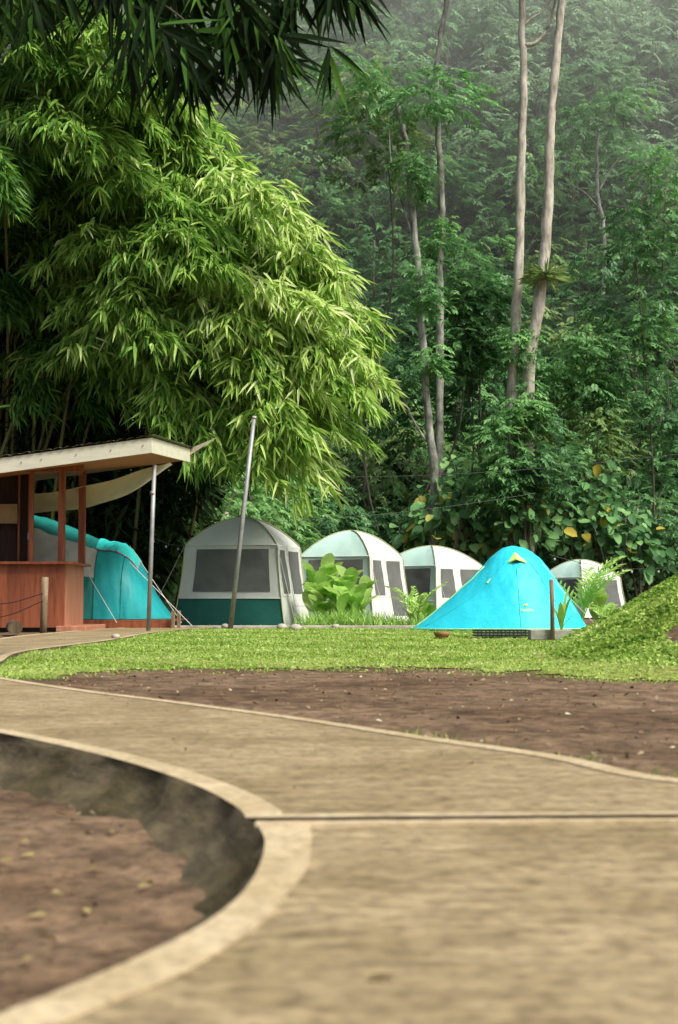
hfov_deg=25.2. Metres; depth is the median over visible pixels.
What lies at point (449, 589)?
window
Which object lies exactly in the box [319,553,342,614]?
broad leaf plant
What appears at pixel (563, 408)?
forest tree
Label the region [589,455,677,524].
forest tree
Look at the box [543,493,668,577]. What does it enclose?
shrub
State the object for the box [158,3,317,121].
forest tree
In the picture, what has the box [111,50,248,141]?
forest tree
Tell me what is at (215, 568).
window
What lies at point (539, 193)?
forest tree
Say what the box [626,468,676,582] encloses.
forest tree
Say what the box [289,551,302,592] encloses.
window
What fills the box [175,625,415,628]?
kerb
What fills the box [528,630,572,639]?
cement block
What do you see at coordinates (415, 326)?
forest tree
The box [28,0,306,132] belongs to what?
bamboo branch
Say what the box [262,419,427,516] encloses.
forest tree
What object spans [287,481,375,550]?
forest tree
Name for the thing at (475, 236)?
forest tree
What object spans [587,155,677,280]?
forest tree
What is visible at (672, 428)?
forest tree
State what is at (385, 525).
forest tree
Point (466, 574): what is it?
window
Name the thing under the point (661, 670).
lawn
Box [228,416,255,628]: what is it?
leaning pole
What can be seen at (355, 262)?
forest tree
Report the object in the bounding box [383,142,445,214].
climbing plant
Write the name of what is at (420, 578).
window
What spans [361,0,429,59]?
forest tree
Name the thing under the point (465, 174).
forest tree
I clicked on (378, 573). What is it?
window
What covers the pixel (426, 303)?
climbing plant
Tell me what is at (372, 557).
cabin tent
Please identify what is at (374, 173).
forest tree
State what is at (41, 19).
bamboo branch
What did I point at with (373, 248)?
forest tree
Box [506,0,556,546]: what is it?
tall tree
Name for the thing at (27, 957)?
fallen leaf
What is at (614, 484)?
forest tree
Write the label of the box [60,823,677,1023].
path
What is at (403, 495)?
forest tree
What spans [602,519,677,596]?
broad leaved shrub
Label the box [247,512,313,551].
forest tree
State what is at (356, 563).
window
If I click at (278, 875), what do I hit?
path border
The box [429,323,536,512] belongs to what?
forest tree
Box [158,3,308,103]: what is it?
forest tree
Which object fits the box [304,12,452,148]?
forest tree
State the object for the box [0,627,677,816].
path
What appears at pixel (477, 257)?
forest tree
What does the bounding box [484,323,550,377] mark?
climbing plant
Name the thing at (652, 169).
forest tree
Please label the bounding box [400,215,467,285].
climbing plant
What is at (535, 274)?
epiphyte
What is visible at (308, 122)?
forest tree
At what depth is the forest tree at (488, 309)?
51.93 m
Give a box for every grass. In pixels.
[191,606,426,624]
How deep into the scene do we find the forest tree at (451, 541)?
50.73 m
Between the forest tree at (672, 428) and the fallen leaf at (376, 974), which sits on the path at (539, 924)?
the fallen leaf at (376, 974)
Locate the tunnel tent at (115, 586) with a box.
[17,515,191,625]
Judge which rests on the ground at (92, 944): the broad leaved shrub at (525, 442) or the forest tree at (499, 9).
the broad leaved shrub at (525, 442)
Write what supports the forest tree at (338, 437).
on the hillside
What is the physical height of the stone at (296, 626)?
0.144 m
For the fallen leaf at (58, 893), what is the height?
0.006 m
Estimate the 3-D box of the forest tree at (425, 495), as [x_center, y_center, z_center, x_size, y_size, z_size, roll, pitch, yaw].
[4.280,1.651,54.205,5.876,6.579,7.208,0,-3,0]
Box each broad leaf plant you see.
[301,562,330,616]
[306,570,346,614]
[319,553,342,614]
[319,584,350,616]
[329,565,362,610]
[346,583,371,613]
[355,575,378,612]
[400,590,421,621]
[415,601,435,616]
[589,588,614,619]
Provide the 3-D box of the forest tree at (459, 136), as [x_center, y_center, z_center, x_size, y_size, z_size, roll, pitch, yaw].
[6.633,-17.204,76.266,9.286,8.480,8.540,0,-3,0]
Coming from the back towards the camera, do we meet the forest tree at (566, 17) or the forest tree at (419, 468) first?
the forest tree at (566, 17)
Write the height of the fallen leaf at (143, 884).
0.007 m
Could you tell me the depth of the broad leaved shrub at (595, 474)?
49.78 m
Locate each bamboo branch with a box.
[0,0,103,68]
[0,0,259,44]
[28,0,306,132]
[128,0,372,131]
[264,0,392,54]
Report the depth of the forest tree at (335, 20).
88.87 m
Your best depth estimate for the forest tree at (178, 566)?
35.01 m
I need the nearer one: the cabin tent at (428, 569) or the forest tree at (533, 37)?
the cabin tent at (428, 569)
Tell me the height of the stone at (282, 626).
0.120 m
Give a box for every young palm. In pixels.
[385,582,446,624]
[556,556,630,620]
[586,604,618,617]
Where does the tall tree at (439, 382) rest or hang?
on the ground at (92, 944)
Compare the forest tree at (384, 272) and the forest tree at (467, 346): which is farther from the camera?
the forest tree at (384, 272)
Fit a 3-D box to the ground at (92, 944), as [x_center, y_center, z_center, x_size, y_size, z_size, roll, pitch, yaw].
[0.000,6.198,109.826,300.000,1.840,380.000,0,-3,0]
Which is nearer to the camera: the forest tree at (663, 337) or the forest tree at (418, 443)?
the forest tree at (663, 337)
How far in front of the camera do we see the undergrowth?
73.25 m
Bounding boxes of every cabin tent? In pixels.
[159,517,309,624]
[302,530,407,620]
[400,545,481,618]
[550,559,625,617]
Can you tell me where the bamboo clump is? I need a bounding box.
[0,0,408,621]
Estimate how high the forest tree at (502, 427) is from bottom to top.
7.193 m
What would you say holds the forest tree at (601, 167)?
on the hillside
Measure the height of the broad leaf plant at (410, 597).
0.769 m
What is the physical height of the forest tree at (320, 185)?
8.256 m
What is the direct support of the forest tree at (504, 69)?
on the hillside
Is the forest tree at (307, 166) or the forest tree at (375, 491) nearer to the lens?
the forest tree at (375, 491)
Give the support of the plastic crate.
on the lawn at (661, 670)
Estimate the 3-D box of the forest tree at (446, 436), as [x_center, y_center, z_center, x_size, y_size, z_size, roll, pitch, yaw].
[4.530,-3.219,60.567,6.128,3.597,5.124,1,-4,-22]
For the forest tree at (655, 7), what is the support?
on the hillside
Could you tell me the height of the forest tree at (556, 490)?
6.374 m
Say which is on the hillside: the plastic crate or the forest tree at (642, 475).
the forest tree at (642, 475)
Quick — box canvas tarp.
[34,463,171,512]
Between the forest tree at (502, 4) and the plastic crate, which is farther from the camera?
the forest tree at (502, 4)
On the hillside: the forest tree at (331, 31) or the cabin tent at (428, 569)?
the forest tree at (331, 31)
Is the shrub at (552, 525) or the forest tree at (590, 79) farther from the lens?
the forest tree at (590, 79)
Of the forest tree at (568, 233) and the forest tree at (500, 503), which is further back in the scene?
the forest tree at (568, 233)
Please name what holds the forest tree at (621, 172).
on the hillside
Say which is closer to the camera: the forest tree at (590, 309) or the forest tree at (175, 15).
the forest tree at (590, 309)
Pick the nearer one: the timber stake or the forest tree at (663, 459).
the timber stake
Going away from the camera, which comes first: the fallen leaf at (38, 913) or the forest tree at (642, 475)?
the fallen leaf at (38, 913)
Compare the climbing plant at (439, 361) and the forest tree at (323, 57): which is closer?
the climbing plant at (439, 361)
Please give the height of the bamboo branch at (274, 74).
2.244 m
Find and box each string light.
[154,538,184,549]
[549,554,672,572]
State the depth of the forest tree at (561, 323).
65.63 m
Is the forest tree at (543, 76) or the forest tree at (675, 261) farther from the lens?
the forest tree at (543, 76)
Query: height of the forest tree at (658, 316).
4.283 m
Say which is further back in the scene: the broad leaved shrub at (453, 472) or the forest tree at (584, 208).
the forest tree at (584, 208)
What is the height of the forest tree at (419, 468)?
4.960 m
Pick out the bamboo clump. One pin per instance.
(138, 284)
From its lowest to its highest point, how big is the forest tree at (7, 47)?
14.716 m
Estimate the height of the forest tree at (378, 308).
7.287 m
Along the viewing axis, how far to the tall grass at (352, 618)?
29.85 m
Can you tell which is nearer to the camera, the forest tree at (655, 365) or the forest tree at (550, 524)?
the forest tree at (550, 524)
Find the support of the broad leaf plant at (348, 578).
on the ground at (92, 944)
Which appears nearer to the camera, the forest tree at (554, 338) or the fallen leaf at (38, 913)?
the fallen leaf at (38, 913)
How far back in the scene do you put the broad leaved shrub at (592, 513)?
49.40 m
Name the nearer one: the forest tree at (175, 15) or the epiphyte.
the epiphyte
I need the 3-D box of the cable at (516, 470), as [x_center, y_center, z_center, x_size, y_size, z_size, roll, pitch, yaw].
[3.469,-0.984,32.113,8.763,0.288,0.011,-2,-4,27]
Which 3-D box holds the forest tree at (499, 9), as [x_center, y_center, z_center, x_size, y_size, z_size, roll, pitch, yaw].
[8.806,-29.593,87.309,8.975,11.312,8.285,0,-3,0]
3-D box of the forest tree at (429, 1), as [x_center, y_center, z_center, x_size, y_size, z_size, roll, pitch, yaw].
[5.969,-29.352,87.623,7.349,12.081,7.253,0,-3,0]
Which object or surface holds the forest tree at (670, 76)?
on the hillside
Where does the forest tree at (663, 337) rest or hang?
on the ground at (92, 944)
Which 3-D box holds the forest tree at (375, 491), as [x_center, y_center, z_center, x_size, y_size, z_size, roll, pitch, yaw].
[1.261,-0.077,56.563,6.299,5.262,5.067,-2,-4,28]
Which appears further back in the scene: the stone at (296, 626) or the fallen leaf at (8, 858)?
the stone at (296, 626)
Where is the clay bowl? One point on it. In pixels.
(441, 634)
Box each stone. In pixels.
[111,634,119,637]
[277,624,286,628]
[289,624,301,629]
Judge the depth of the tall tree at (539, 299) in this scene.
49.83 m
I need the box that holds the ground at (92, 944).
[0,618,677,1012]
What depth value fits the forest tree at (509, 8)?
85.77 m
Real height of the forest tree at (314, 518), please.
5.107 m
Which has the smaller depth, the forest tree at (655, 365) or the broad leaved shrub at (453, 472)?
the broad leaved shrub at (453, 472)
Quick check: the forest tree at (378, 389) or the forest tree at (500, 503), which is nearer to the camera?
the forest tree at (500, 503)
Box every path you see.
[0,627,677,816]
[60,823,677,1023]
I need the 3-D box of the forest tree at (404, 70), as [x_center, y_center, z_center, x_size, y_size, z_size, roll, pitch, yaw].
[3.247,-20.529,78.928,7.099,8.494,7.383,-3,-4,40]
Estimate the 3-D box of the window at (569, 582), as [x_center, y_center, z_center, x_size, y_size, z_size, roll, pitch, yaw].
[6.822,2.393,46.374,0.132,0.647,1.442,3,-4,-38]
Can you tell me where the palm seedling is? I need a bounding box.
[548,592,575,629]
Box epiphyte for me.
[518,259,573,290]
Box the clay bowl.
[434,632,449,637]
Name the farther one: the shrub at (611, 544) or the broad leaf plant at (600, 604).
the shrub at (611, 544)
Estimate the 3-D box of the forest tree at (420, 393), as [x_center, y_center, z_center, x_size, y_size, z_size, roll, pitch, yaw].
[6.470,-5.275,63.163,10.263,6.935,7.409,0,-3,0]
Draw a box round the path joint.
[247,814,677,821]
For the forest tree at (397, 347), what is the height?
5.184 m
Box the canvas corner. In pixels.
[190,438,215,454]
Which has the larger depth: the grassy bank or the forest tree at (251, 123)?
the forest tree at (251, 123)
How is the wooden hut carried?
on the ground at (92, 944)
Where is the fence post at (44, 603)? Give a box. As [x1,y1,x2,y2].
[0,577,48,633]
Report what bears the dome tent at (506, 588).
on the lawn at (661, 670)
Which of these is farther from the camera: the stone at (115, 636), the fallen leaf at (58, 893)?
the stone at (115, 636)
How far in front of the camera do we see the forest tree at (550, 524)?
55.24 m
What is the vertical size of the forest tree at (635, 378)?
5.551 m
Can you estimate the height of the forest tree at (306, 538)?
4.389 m
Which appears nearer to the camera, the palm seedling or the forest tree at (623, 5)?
the palm seedling
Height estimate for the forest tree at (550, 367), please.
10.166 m
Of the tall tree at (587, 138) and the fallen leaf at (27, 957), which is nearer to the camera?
the fallen leaf at (27, 957)
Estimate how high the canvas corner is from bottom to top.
0.310 m
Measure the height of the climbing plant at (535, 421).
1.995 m
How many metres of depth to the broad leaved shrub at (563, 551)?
49.72 m
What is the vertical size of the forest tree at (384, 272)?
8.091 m
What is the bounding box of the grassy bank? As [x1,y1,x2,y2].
[577,579,677,662]
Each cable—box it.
[268,493,534,522]
[370,454,674,476]
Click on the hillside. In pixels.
(569, 302)
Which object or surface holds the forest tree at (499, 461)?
on the hillside
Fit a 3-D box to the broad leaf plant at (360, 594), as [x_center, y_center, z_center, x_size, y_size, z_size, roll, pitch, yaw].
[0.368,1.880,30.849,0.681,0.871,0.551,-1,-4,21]
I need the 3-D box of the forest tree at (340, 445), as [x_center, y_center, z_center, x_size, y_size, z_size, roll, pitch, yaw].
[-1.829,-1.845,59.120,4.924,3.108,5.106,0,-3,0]
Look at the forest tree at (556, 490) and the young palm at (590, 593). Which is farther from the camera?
the forest tree at (556, 490)
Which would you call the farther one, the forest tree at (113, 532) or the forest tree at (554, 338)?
the forest tree at (554, 338)
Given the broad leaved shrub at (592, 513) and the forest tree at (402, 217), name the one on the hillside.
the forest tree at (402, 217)
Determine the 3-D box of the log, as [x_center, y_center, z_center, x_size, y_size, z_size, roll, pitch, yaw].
[-4.952,1.759,23.072,0.220,0.220,0.825,1,-3,-14]
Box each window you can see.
[192,549,269,591]
[280,550,290,592]
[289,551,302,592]
[307,559,362,584]
[373,560,385,594]
[387,561,406,615]
[405,568,430,595]
[441,569,455,597]
[460,569,477,585]
[557,579,577,599]
[602,580,620,608]
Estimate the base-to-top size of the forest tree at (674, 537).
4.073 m
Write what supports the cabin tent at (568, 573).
on the ground at (92, 944)
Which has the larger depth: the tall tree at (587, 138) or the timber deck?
the tall tree at (587, 138)
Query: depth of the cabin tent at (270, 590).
31.37 m
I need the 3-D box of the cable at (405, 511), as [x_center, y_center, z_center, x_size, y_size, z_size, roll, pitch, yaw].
[1.423,-0.098,34.064,6.037,0.674,0.011,0,-3,0]
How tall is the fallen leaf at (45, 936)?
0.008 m
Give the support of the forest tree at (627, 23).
on the hillside
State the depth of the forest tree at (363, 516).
50.56 m
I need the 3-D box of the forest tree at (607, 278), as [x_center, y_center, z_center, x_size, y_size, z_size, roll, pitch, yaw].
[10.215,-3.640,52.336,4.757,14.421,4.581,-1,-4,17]
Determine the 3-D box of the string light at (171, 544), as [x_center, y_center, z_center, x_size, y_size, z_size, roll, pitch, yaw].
[-3.405,0.683,32.015,0.048,0.268,2.190,-1,-4,24]
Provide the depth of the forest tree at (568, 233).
70.38 m
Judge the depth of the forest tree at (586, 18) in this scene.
82.10 m
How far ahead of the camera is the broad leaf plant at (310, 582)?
31.22 m
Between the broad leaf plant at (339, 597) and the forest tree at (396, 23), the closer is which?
the broad leaf plant at (339, 597)
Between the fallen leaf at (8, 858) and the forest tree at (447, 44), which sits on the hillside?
the forest tree at (447, 44)
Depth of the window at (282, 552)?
31.60 m
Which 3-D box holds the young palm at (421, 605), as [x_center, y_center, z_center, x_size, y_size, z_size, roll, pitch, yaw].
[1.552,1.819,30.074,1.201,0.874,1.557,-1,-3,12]
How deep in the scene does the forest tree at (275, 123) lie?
80.63 m
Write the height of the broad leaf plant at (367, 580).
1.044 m
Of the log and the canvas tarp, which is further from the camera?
the canvas tarp
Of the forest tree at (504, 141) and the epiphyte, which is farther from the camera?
the forest tree at (504, 141)
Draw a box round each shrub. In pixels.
[389,523,445,551]
[402,477,490,551]
[438,442,506,559]
[451,501,522,565]
[475,483,577,555]
[494,399,560,544]
[536,436,625,559]
[537,512,616,563]
[570,486,664,579]
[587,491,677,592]
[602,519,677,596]
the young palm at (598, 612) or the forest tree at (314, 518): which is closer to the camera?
the young palm at (598, 612)
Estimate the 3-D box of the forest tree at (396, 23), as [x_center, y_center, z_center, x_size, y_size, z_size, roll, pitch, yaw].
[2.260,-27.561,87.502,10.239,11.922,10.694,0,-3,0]
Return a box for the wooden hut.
[0,434,191,631]
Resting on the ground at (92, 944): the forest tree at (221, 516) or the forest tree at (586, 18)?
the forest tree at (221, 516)
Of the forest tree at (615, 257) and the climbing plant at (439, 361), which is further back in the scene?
the forest tree at (615, 257)
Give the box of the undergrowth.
[2,0,677,610]
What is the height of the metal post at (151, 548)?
2.831 m
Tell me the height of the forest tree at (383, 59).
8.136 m
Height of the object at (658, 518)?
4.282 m
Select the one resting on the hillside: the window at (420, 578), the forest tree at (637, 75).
the forest tree at (637, 75)
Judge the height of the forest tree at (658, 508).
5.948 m
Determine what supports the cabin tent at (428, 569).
on the ground at (92, 944)
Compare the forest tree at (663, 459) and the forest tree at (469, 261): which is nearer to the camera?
the forest tree at (663, 459)
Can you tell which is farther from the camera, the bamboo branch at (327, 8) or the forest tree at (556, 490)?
the forest tree at (556, 490)
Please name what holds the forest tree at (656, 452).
on the hillside
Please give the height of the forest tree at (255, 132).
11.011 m
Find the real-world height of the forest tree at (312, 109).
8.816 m
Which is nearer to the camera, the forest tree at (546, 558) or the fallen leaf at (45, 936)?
the fallen leaf at (45, 936)
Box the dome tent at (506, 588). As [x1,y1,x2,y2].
[410,546,592,629]
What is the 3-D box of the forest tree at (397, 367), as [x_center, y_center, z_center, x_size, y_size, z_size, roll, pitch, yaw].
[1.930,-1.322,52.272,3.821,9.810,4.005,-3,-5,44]
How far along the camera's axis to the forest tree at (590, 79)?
77.44 m
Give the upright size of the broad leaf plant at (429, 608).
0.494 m
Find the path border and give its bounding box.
[0,627,677,1023]
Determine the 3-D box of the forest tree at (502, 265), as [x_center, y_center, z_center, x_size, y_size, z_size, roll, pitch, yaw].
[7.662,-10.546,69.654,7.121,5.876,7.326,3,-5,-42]
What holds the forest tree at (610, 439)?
on the ground at (92, 944)
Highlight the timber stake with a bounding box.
[549,579,554,639]
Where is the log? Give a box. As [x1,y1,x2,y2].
[6,620,22,634]
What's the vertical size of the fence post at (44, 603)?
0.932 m
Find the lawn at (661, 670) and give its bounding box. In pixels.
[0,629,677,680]
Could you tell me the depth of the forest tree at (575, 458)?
57.81 m
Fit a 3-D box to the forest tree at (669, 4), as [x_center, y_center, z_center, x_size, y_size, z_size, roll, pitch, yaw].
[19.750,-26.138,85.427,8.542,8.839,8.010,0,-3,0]
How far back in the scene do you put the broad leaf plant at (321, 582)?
30.76 m
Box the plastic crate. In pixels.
[472,629,527,636]
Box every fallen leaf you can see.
[0,856,12,860]
[23,955,33,959]
[26,912,47,916]
[40,935,55,938]
[49,892,64,894]
[139,883,151,886]
[369,973,392,975]
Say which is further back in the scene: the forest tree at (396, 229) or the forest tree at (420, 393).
the forest tree at (396, 229)
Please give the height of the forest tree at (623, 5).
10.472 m
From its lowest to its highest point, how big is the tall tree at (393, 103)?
18.633 m
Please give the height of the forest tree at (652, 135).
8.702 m
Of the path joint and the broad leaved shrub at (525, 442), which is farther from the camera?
the broad leaved shrub at (525, 442)
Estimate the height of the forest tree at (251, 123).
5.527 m
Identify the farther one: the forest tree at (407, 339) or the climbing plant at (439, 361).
the forest tree at (407, 339)
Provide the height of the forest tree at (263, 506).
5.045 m
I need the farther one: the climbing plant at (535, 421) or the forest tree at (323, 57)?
the forest tree at (323, 57)
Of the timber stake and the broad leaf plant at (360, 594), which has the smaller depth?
the timber stake
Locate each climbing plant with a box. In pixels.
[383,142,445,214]
[395,253,450,324]
[399,344,458,396]
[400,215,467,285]
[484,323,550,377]
[508,380,560,441]
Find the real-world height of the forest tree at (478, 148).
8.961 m
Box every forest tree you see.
[0,37,10,60]
[77,472,199,621]
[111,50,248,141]
[120,4,215,37]
[123,461,282,621]
[124,519,199,621]
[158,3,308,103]
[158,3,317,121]
[169,465,317,533]
[175,442,284,523]
[193,6,314,147]
[199,81,293,169]
[214,101,303,177]
[215,0,395,155]
[226,471,344,551]
[231,123,381,236]
[240,43,360,153]
[243,138,405,261]
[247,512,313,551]
[255,69,396,210]
[255,87,402,200]
[258,431,426,536]
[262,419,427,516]
[280,435,351,487]
[281,194,394,304]
[282,491,351,551]
[285,42,452,192]
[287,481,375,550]
[298,2,384,61]
[298,449,454,534]
[299,195,448,317]
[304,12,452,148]
[304,147,485,276]
[304,191,410,248]
[309,64,436,536]
[310,0,447,91]
[314,306,385,342]
[316,415,381,471]
[316,490,426,552]
[318,136,496,248]
[328,395,476,484]
[334,312,445,420]
[339,338,416,400]
[340,332,454,495]
[341,0,539,158]
[346,28,477,176]
[351,260,448,390]
[356,0,529,93]
[359,493,469,553]
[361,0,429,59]
[365,426,493,519]
[375,286,540,427]
[375,383,520,460]
[380,88,564,235]
[381,302,483,351]
[383,255,512,306]
[384,313,592,435]
[389,506,518,556]
[393,469,490,547]
[401,53,596,206]
[404,272,507,476]
[424,90,623,221]
[424,422,589,520]
[426,0,631,112]
[426,267,540,487]
[428,0,456,89]
[428,216,584,324]
[429,224,532,519]
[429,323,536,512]
[431,237,594,354]
[444,200,581,274]
[446,0,567,120]
[449,509,558,565]
[452,0,536,73]
[452,17,573,178]
[460,29,646,210]
[460,395,560,541]
[462,294,605,371]
[463,457,551,546]
[467,136,646,266]
[478,355,637,460]
[489,462,580,566]
[491,0,641,115]
[494,417,591,540]
[499,0,677,126]
[499,42,669,190]
[500,0,631,47]
[500,135,648,236]
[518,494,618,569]
[519,367,651,567]
[523,273,677,365]
[524,198,661,306]
[534,321,635,532]
[537,432,644,529]
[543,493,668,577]
[554,122,677,240]
[554,322,600,371]
[555,417,677,487]
[556,280,677,602]
[556,482,677,561]
[557,5,677,161]
[558,204,677,587]
[564,438,677,511]
[566,318,677,441]
[567,206,677,310]
[571,79,677,212]
[582,127,677,241]
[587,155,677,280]
[587,370,677,598]
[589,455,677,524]
[596,138,677,586]
[598,0,673,64]
[609,497,677,581]
[614,0,677,123]
[618,385,677,486]
[626,0,677,30]
[626,299,677,362]
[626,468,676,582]
[631,505,677,587]
[635,20,677,139]
[646,330,677,368]
[648,255,677,303]
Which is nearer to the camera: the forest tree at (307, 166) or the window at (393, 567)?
the window at (393, 567)
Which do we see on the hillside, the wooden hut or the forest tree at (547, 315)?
the forest tree at (547, 315)
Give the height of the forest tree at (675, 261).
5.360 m
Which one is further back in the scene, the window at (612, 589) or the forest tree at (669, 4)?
the forest tree at (669, 4)
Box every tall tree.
[290,49,508,545]
[433,0,448,519]
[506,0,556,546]
[520,0,565,552]
[531,85,665,313]
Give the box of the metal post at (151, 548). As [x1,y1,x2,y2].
[146,465,156,630]
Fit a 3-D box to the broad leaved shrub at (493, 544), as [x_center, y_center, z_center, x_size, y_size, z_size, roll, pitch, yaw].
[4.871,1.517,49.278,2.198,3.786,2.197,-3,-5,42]
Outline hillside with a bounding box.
[1,0,677,610]
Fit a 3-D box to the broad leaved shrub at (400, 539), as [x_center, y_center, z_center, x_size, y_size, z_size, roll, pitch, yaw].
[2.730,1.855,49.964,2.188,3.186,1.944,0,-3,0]
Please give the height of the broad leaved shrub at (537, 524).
4.596 m
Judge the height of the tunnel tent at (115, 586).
2.259 m
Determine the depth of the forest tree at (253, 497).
41.97 m
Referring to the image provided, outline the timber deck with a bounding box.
[83,611,188,628]
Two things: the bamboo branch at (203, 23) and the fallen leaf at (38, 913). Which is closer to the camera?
the fallen leaf at (38, 913)
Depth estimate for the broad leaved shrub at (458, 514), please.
49.10 m

